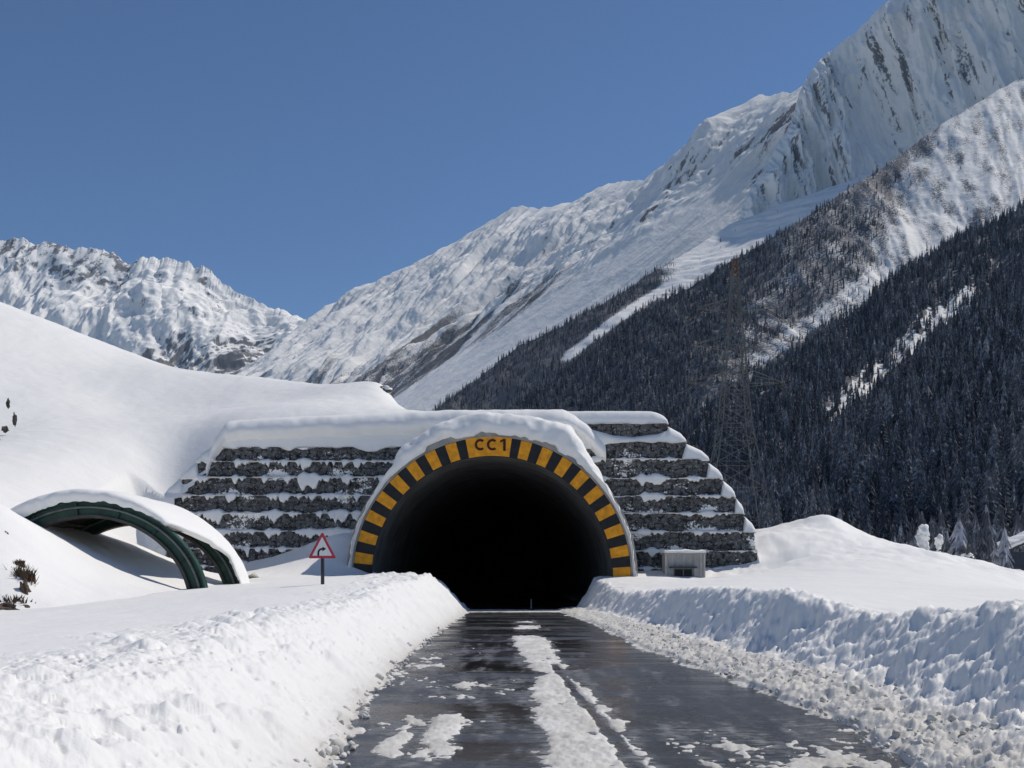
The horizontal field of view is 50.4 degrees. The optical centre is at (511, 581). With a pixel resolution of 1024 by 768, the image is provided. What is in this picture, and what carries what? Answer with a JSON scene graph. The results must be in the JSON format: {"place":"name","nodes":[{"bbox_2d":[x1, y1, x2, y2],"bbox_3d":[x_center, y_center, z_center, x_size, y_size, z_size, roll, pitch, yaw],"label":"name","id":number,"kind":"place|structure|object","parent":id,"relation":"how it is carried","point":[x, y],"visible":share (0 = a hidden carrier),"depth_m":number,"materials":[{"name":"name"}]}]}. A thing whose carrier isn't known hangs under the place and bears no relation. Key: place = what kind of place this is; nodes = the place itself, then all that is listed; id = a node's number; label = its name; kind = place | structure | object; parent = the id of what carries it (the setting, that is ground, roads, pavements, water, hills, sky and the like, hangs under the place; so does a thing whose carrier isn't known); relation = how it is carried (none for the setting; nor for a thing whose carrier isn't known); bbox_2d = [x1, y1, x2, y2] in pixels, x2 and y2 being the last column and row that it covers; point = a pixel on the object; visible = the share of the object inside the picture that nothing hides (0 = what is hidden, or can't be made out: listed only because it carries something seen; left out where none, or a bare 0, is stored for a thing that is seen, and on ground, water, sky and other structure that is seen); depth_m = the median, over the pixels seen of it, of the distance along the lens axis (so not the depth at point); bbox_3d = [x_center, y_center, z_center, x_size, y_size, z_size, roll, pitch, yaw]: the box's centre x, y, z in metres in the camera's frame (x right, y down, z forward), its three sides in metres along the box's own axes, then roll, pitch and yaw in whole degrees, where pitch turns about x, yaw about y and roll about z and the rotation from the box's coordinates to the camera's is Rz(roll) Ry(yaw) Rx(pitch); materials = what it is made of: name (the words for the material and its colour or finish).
{"place":"outdoors","nodes":[
{"label":"outdoors","id":0,"kind":"place"},
{"bbox_2d":[0,237,305,374],"bbox_3d":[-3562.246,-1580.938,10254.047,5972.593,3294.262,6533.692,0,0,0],"label":"distant mountain","id":1,"kind":"structure","parent":0,"point":[168,311],"depth_m":9172.15,"materials":[{"name":"snow"}]},
{"bbox_2d":[0,302,596,610],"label":"hillside","id":2,"kind":"structure","parent":0,"point":[93,413],"depth_m":66.71,"materials":[{"name":"snow"}]},
{"bbox_2d":[0,601,29,609],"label":"boulder","id":3,"kind":"object","parent":2,"relation":"on","point":[9,605],"visible":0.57,"depth_m":31.57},
{"bbox_2d":[0,594,35,604],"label":"grass tuft","id":4,"kind":"object","parent":2,"relation":"on","point":[14,601],"visible":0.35,"depth_m":32.03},
{"bbox_2d":[3,563,38,585],"bbox_3d":[-15.040,0.012,33.355,1.109,1.193,1.048,0,0,-39],"label":"grass tuft","id":5,"kind":"object","parent":2,"relation":"on","point":[27,575],"visible":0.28,"depth_m":33.28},
{"bbox_2d":[19,579,31,594],"bbox_3d":[-14.692,0.501,32.703,0.461,1.149,0.357,0,0,0],"label":"boulder","id":6,"kind":"object","parent":2,"relation":"on","point":[24,588],"visible":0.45,"depth_m":32.61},
{"bbox_2d":[10,489,249,588],"bbox_3d":[-16.746,-0.911,45.046,10.218,5.480,6.908,0,0,0],"label":"steel arch shelter","id":7,"kind":"object","parent":2,"relation":"on","point":[98,512],"visible":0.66,"depth_m":41.95,"materials":[{"name":"metal"}]},
{"bbox_2d":[156,434,420,573],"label":"gabion wall","id":8,"kind":"structure","parent":2,"relation":"on","point":[240,504],"depth_m":63.86,"materials":[{"name":"stone"}]},
{"bbox_2d":[206,409,759,570],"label":"gabion wall","id":9,"kind":"structure","parent":2,"relation":"on","point":[670,489],"depth_m":63.94,"materials":[{"name":"stone"}]},
{"bbox_2d":[0,0,889,319],"label":"sky","id":10,"kind":"structure","parent":0,"point":[304,154],"materials":[{"name":"blue"}]},
{"bbox_2d":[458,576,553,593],"bbox_3d":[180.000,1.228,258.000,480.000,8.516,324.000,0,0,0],"label":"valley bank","id":11,"kind":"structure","parent":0,"point":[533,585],"depth_m":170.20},
{"bbox_2d":[679,258,791,528],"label":"power pylon","id":12,"kind":"object","parent":11,"relation":"on","point":[736,271],"visible":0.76,"depth_m":149.64,"materials":[{"name":"metal"}]},
{"bbox_2d":[896,521,905,543],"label":"pine tree","id":13,"kind":"object","parent":11,"relation":"on","point":[900,537],"visible":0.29,"depth_m":124.79,"materials":[{"name":"green plant"}]},
{"bbox_2d":[927,515,934,550],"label":"pine tree","id":14,"kind":"object","parent":11,"relation":"on","point":[931,523],"visible":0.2,"depth_m":107.78,"materials":[{"name":"green plant"}]},
{"bbox_2d":[937,506,946,550],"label":"pine tree","id":15,"kind":"object","parent":11,"relation":"on","point":[941,528],"visible":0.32,"depth_m":119.73,"materials":[{"name":"green plant"}]},
{"bbox_2d":[969,511,979,558],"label":"pine tree","id":16,"kind":"object","parent":11,"relation":"on","point":[975,528],"visible":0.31,"depth_m":95.78,"materials":[{"name":"green plant"}]},
{"bbox_2d":[980,505,997,557],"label":"pine tree","id":17,"kind":"object","parent":11,"relation":"on","point":[988,528],"visible":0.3,"depth_m":107.68,"materials":[{"name":"green plant"}]},
{"bbox_2d":[994,509,1009,551],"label":"pine tree","id":18,"kind":"object","parent":11,"relation":"on","point":[1001,524],"visible":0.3,"depth_m":123.91,"materials":[{"name":"green plant"}]},
{"bbox_2d":[1009,511,1023,551],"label":"pine tree","id":19,"kind":"object","parent":11,"relation":"on","point":[1017,527],"visible":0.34,"depth_m":109.79,"materials":[{"name":"green plant"}]},
{"bbox_2d":[0,515,1023,767],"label":"snowfield","id":20,"kind":"structure","parent":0,"point":[282,659],"depth_m":14.14,"materials":[{"name":"snow"}]},
{"bbox_2d":[309,533,335,583],"bbox_3d":[-6.189,-0.445,35.544,0.890,2.256,0.132,0,0,4],"label":"road sign","id":21,"kind":"object","parent":20,"relation":"on","point":[322,549],"visible":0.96,"depth_m":35.49,"materials":[{"name":"metal"}]},
{"bbox_2d":[293,618,1023,767],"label":"snow rubble","id":22,"kind":"object","parent":20,"relation":"on","point":[335,747],"visible":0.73,"depth_m":11.77,"materials":[{"name":"snow"}]},
{"bbox_2d":[660,549,706,577],"bbox_3d":[9.633,-0.406,61.238,2.354,2.811,1.957,0,0,0],"label":"guard cabin","id":23,"kind":"object","parent":20,"relation":"on","point":[685,562],"visible":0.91,"depth_m":60.57,"materials":[{"name":"paint"}]},
{"bbox_2d":[674,568,692,576],"bbox_3d":[9.536,-0.304,60.545,1.062,0.822,0.044,0,0,0],"label":"window","id":24,"kind":"structure","parent":23,"relation":"in","point":[683,572],"depth_m":60.55,"materials":[{"name":"glass"}]},
{"bbox_2d":[915,524,929,549],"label":"snow-covered conifer tree","id":25,"kind":"object","parent":20,"relation":"on","point":[922,536],"visible":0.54,"depth_m":73.61,"materials":[{"name":"snow"}]},
{"bbox_2d":[934,534,942,551],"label":"conifer tree","id":26,"kind":"object","parent":20,"relation":"on","point":[938,542],"visible":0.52,"depth_m":73.70,"materials":[{"name":"white plant"}]},
{"bbox_2d":[947,515,976,556],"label":"pine tree","id":27,"kind":"object","parent":20,"relation":"on","point":[960,542],"visible":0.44,"depth_m":85.72,"materials":[{"name":"white plant"}]},
{"bbox_2d":[974,526,987,560],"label":"pine tree","id":28,"kind":"object","parent":20,"relation":"on","point":[981,549],"visible":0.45,"depth_m":85.85,"materials":[{"name":"green plant"}]},
{"bbox_2d":[984,534,994,562],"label":"pine tree","id":29,"kind":"object","parent":20,"relation":"on","point":[990,548],"visible":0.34,"depth_m":81.88,"materials":[{"name":"green plant"}]},
{"bbox_2d":[990,538,999,565],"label":"pine tree","id":30,"kind":"object","parent":20,"relation":"on","point":[994,553],"visible":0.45,"depth_m":79.91,"materials":[{"name":"green plant"}]},
{"bbox_2d":[997,526,1014,568],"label":"pine tree","id":31,"kind":"object","parent":20,"relation":"on","point":[1004,553],"visible":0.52,"depth_m":83.78,"materials":[{"name":"white plant"}]},
{"bbox_2d":[993,531,1023,570],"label":"shed","id":32,"kind":"structure","parent":20,"relation":"on","point":[1016,541],"depth_m":92.00,"materials":[{"name":"metal"}]},
{"bbox_2d":[235,86,802,533],"bbox_3d":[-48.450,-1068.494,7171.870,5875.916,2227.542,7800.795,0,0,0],"label":"mountain","id":33,"kind":"structure","parent":0,"point":[429,332],"depth_m":4452.73,"materials":[{"name":"snow"}]},
{"bbox_2d":[327,593,909,767],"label":"road","id":34,"kind":"structure","parent":0,"point":[654,698],"depth_m":14.01,"materials":[{"name":"asphalt"}]},
{"bbox_2d":[347,412,637,601],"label":"tunnel portal","id":35,"kind":"object","parent":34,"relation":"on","point":[453,504],"visible":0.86,"depth_m":67.36,"materials":[{"name":"black paint"}]},
{"bbox_2d":[437,167,883,409],"bbox_3d":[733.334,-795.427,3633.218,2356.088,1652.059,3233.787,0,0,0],"label":"forest slope","id":36,"kind":"structure","parent":0,"point":[702,258],"depth_m":3135.54,"materials":[{"name":"snow"}]},
{"bbox_2d":[516,76,1023,425],"bbox_3d":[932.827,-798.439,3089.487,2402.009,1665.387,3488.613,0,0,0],"label":"forest slope","id":37,"kind":"structure","parent":0,"point":[981,143],"depth_m":2456.14,"materials":[{"name":"snow"}]},
{"bbox_2d":[431,135,1023,545],"bbox_3d":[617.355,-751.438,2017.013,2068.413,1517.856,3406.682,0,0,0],"label":"conifer forest","id":38,"kind":"object","parent":37,"relation":"on","point":[980,333],"visible":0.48,"depth_m":1582.77,"materials":[{"name":"plant"}]},
{"bbox_2d":[678,208,1023,475],"bbox_3d":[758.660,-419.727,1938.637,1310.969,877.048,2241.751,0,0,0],"label":"forest slope","id":39,"kind":"structure","parent":0,"point":[942,310],"depth_m":1638.98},
{"bbox_2d":[738,0,1023,220],"bbox_3d":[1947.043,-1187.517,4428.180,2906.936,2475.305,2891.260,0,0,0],"label":"mountain","id":40,"kind":"structure","parent":0,"point":[887,82],"depth_m":3681.25,"materials":[{"name":"snow"}]},
{"bbox_2d":[835,304,1021,546],"bbox_3d":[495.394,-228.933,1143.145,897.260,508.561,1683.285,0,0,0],"label":"forest slope","id":41,"kind":"structure","parent":0,"point":[1020,512],"depth_m":450.18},
{"bbox_2d":[760,497,772,528],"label":"pine tree","id":42,"kind":"object","parent":41,"relation":"on","point":[768,521],"visible":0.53,"depth_m":398.29,"materials":[{"name":"green plant"}]},
{"bbox_2d":[768,472,783,515],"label":"pine tree","id":43,"kind":"object","parent":41,"relation":"on","point":[773,487],"visible":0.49,"depth_m":429.58,"materials":[{"name":"green plant"}]},
{"bbox_2d":[772,498,782,525],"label":"pine tree","id":44,"kind":"object","parent":41,"relation":"on","point":[778,520],"visible":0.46,"depth_m":396.07,"materials":[{"name":"green plant"}]},
{"bbox_2d":[780,473,792,509],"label":"pine tree","id":45,"kind":"object","parent":41,"relation":"on","point":[787,492],"visible":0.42,"depth_m":434.92,"materials":[{"name":"green plant"}]},
{"bbox_2d":[785,492,793,521],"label":"pine tree","id":46,"kind":"object","parent":41,"relation":"on","point":[790,508],"visible":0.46,"depth_m":411.12,"materials":[{"name":"green plant"}]},
{"bbox_2d":[792,475,802,516],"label":"pine tree","id":47,"kind":"object","parent":41,"relation":"on","point":[797,493],"visible":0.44,"depth_m":427.54,"materials":[{"name":"green plant"}]},
{"bbox_2d":[808,490,817,516],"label":"pine tree","id":48,"kind":"object","parent":41,"relation":"on","point":[813,503],"visible":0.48,"depth_m":389.78,"materials":[{"name":"green plant"}]},
{"bbox_2d":[813,444,822,487],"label":"pine tree","id":49,"kind":"object","parent":41,"relation":"on","point":[818,466],"visible":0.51,"depth_m":620.23,"materials":[{"name":"green plant"}]},
{"bbox_2d":[821,426,832,478],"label":"pine tree","id":50,"kind":"object","parent":41,"relation":"on","point":[826,457],"visible":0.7,"depth_m":637.96,"materials":[{"name":"green plant"}]},
{"bbox_2d":[830,438,844,482],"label":"pine tree","id":51,"kind":"object","parent":41,"relation":"on","point":[840,458],"visible":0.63,"depth_m":565.78,"materials":[{"name":"green plant"}]},
{"bbox_2d":[839,451,851,493],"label":"pine tree","id":52,"kind":"object","parent":41,"relation":"on","point":[846,475],"visible":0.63,"depth_m":506.78,"materials":[{"name":"green plant"}]},
{"bbox_2d":[844,484,859,528],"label":"pine tree","id":53,"kind":"object","parent":41,"relation":"on","point":[848,507],"visible":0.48,"depth_m":429.31,"materials":[{"name":"green plant"}]},
{"bbox_2d":[847,427,858,469],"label":"pine tree","id":54,"kind":"object","parent":41,"relation":"on","point":[852,441],"visible":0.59,"depth_m":585.02,"materials":[{"name":"green plant"}]},
{"bbox_2d":[850,460,861,497],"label":"pine tree","id":55,"kind":"object","parent":41,"relation":"on","point":[856,476],"visible":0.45,"depth_m":477.76,"materials":[{"name":"green plant"}]},
{"bbox_2d":[850,446,865,490],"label":"pine tree","id":56,"kind":"object","parent":41,"relation":"on","point":[862,472],"visible":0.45,"depth_m":494.75,"materials":[{"name":"green plant"}]},
{"bbox_2d":[854,481,864,518],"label":"pine tree","id":57,"kind":"object","parent":41,"relation":"on","point":[859,493],"visible":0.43,"depth_m":448.01,"materials":[{"name":"green plant"}]},
{"bbox_2d":[862,493,873,533],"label":"pine tree","id":58,"kind":"object","parent":41,"relation":"on","point":[866,512],"visible":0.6,"depth_m":441.37,"materials":[{"name":"green plant"}]},
{"bbox_2d":[861,460,879,528],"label":"pine tree","id":59,"kind":"object","parent":41,"relation":"on","point":[867,482],"visible":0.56,"depth_m":471.70,"materials":[{"name":"green plant"}]},
{"bbox_2d":[865,398,875,438],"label":"pine tree","id":60,"kind":"object","parent":41,"relation":"on","point":[871,411],"visible":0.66,"depth_m":725.60,"materials":[{"name":"green plant"}]},
{"bbox_2d":[871,502,878,535],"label":"pine tree","id":61,"kind":"object","parent":41,"relation":"on","point":[875,518],"visible":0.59,"depth_m":447.17,"materials":[{"name":"green plant"}]},
{"bbox_2d":[871,442,880,475],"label":"pine tree","id":62,"kind":"object","parent":41,"relation":"on","point":[874,457],"visible":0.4,"depth_m":554.63,"materials":[{"name":"green plant"}]},
{"bbox_2d":[871,403,888,451],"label":"pine tree","id":63,"kind":"object","parent":41,"relation":"on","point":[879,418],"visible":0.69,"depth_m":692.30,"materials":[{"name":"green plant"}]},
{"bbox_2d":[877,474,892,526],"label":"pine tree","id":64,"kind":"object","parent":41,"relation":"on","point":[885,497],"visible":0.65,"depth_m":467.55,"materials":[{"name":"green plant"}]},
{"bbox_2d":[880,509,889,540],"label":"pine tree","id":65,"kind":"object","parent":41,"relation":"on","point":[883,531],"visible":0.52,"depth_m":419.69,"materials":[{"name":"green plant"}]},
{"bbox_2d":[887,467,900,524],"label":"pine tree","id":66,"kind":"object","parent":41,"relation":"on","point":[894,492],"visible":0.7,"depth_m":467.72,"materials":[{"name":"green plant"}]},
{"bbox_2d":[886,434,903,477],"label":"pine tree","id":67,"kind":"object","parent":41,"relation":"on","point":[895,455],"visible":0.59,"depth_m":534.10,"materials":[{"name":"green plant"}]},
{"bbox_2d":[898,492,907,530],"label":"pine tree","id":68,"kind":"object","parent":41,"relation":"on","point":[902,515],"visible":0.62,"depth_m":425.74,"materials":[{"name":"green plant"}]},
{"bbox_2d":[898,403,907,438],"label":"pine tree","id":69,"kind":"object","parent":41,"relation":"on","point":[903,426],"visible":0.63,"depth_m":669.27,"materials":[{"name":"green plant"}]},
{"bbox_2d":[898,460,910,510],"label":"pine tree","id":70,"kind":"object","parent":41,"relation":"on","point":[904,487],"visible":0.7,"depth_m":479.90,"materials":[{"name":"green plant"}]},
{"bbox_2d":[898,447,913,503],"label":"pine tree","id":71,"kind":"object","parent":41,"relation":"on","point":[908,464],"visible":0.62,"depth_m":497.17,"materials":[{"name":"green plant"}]},
{"bbox_2d":[903,423,914,455],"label":"pine tree","id":72,"kind":"object","parent":41,"relation":"on","point":[908,441],"visible":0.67,"depth_m":566.60,"materials":[{"name":"green plant"}]},
{"bbox_2d":[906,447,927,515],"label":"pine tree","id":73,"kind":"object","parent":41,"relation":"on","point":[918,482],"visible":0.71,"depth_m":470.74,"materials":[{"name":"green plant"}]},
{"bbox_2d":[923,468,936,529],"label":"pine tree","id":74,"kind":"object","parent":41,"relation":"on","point":[930,498],"visible":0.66,"depth_m":437.74,"materials":[{"name":"green plant"}]},
{"bbox_2d":[934,430,948,474],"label":"pine tree","id":75,"kind":"object","parent":41,"relation":"on","point":[938,443],"visible":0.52,"depth_m":523.88,"materials":[{"name":"green plant"}]},
{"bbox_2d":[939,407,949,452],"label":"pine tree","id":76,"kind":"object","parent":41,"relation":"on","point":[942,416],"visible":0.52,"depth_m":571.85,"materials":[{"name":"green plant"}]},
{"bbox_2d":[938,442,951,480],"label":"pine tree","id":77,"kind":"object","parent":41,"relation":"on","point":[946,464],"visible":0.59,"depth_m":496.33,"materials":[{"name":"green plant"}]},
{"bbox_2d":[941,483,951,535],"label":"pine tree","id":78,"kind":"object","parent":41,"relation":"on","point":[947,513],"visible":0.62,"depth_m":416.83,"materials":[{"name":"green plant"}]},
{"bbox_2d":[948,488,958,533],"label":"pine tree","id":79,"kind":"object","parent":41,"relation":"on","point":[954,503],"visible":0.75,"depth_m":420.67,"materials":[{"name":"green plant"}]},
{"bbox_2d":[951,409,962,454],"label":"pine tree","id":80,"kind":"object","parent":41,"relation":"on","point":[955,424],"visible":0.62,"depth_m":572.52,"materials":[{"name":"green plant"}]},
{"bbox_2d":[950,400,963,446],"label":"pine tree","id":81,"kind":"object","parent":41,"relation":"on","point":[957,413],"visible":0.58,"depth_m":595.61,"materials":[{"name":"green plant"}]},
{"bbox_2d":[952,460,963,507],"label":"pine tree","id":82,"kind":"object","parent":41,"relation":"on","point":[958,485],"visible":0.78,"depth_m":452.43,"materials":[{"name":"green plant"}]},
{"bbox_2d":[954,444,971,488],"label":"pine tree","id":83,"kind":"object","parent":41,"relation":"on","point":[963,459],"visible":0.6,"depth_m":470.74,"materials":[{"name":"green plant"}]},
{"bbox_2d":[958,466,973,512],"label":"pine tree","id":84,"kind":"object","parent":41,"relation":"on","point":[966,482],"visible":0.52,"depth_m":404.50,"materials":[{"name":"green plant"}]},
{"bbox_2d":[960,394,972,432],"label":"pine tree","id":85,"kind":"object","parent":41,"relation":"on","point":[967,409],"visible":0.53,"depth_m":615.00,"materials":[{"name":"green plant"}]},
{"bbox_2d":[961,446,973,478],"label":"pine tree","id":86,"kind":"object","parent":41,"relation":"on","point":[968,462],"visible":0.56,"depth_m":469.94,"materials":[{"name":"green plant"}]},
{"bbox_2d":[963,506,972,543],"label":"pine tree","id":87,"kind":"object","parent":41,"relation":"on","point":[968,523],"visible":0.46,"depth_m":347.46,"materials":[{"name":"green plant"}]},
{"bbox_2d":[962,496,973,535],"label":"pine tree","id":88,"kind":"object","parent":41,"relation":"on","point":[966,505],"visible":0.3,"depth_m":352.69,"materials":[{"name":"green plant"}]},
{"bbox_2d":[964,421,972,455],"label":"pine tree","id":89,"kind":"object","parent":41,"relation":"on","point":[968,438],"visible":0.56,"depth_m":519.60,"materials":[{"name":"green plant"}]},
{"bbox_2d":[968,370,979,420],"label":"pine tree","id":90,"kind":"object","parent":41,"relation":"on","point":[974,394],"visible":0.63,"depth_m":657.25,"materials":[{"name":"green plant"}]},
{"bbox_2d":[972,465,983,514],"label":"pine tree","id":91,"kind":"object","parent":41,"relation":"on","point":[977,484],"visible":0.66,"depth_m":427.44,"materials":[{"name":"green plant"}]},
{"bbox_2d":[973,436,983,474],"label":"pine tree","id":92,"kind":"object","parent":41,"relation":"on","point":[979,450],"visible":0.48,"depth_m":495.08,"materials":[{"name":"green plant"}]},
{"bbox_2d":[974,401,984,447],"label":"pine tree","id":93,"kind":"object","parent":41,"relation":"on","point":[980,426],"visible":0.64,"depth_m":541.37,"materials":[{"name":"green plant"}]},
{"bbox_2d":[982,403,991,446],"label":"pine tree","id":94,"kind":"object","parent":41,"relation":"on","point":[986,423],"visible":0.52,"depth_m":546.69,"materials":[{"name":"green plant"}]},
{"bbox_2d":[978,470,999,535],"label":"pine tree","id":95,"kind":"object","parent":41,"relation":"on","point":[990,496],"visible":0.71,"depth_m":356.21,"materials":[{"name":"green plant"}]},
{"bbox_2d":[982,422,1003,489],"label":"pine tree","id":96,"kind":"object","parent":41,"relation":"on","point":[994,442],"visible":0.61,"depth_m":439.46,"materials":[{"name":"green plant"}]},
{"bbox_2d":[992,462,1008,529],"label":"pine tree","id":97,"kind":"object","parent":41,"relation":"on","point":[998,494],"visible":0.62,"depth_m":364.61,"materials":[{"name":"green plant"}]},
{"bbox_2d":[993,450,1012,507],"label":"pine tree","id":98,"kind":"object","parent":41,"relation":"on","point":[1001,466],"visible":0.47,"depth_m":391.84,"materials":[{"name":"green plant"}]},
{"bbox_2d":[999,469,1013,523],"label":"pine tree","id":99,"kind":"object","parent":41,"relation":"on","point":[1003,482],"visible":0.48,"depth_m":379.44,"materials":[{"name":"green plant"}]},
{"bbox_2d":[1003,415,1018,465],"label":"pine tree","id":100,"kind":"object","parent":41,"relation":"on","point":[1010,430],"visible":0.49,"depth_m":449.22,"materials":[{"name":"green plant"}]},
{"bbox_2d":[1006,431,1017,496],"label":"pine tree","id":101,"kind":"object","parent":41,"relation":"on","point":[1012,454],"visible":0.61,"depth_m":414.33,"materials":[{"name":"green plant"}]},
{"bbox_2d":[1008,423,1023,509],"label":"pine tree","id":102,"kind":"object","parent":41,"relation":"on","point":[1019,477],"visible":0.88,"depth_m":399.20,"materials":[{"name":"green plant"}]},
{"bbox_2d":[1016,394,1023,433],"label":"pine tree","id":103,"kind":"object","parent":41,"relation":"on","point":[1020,416],"visible":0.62,"depth_m":470.83,"materials":[{"name":"green plant"}]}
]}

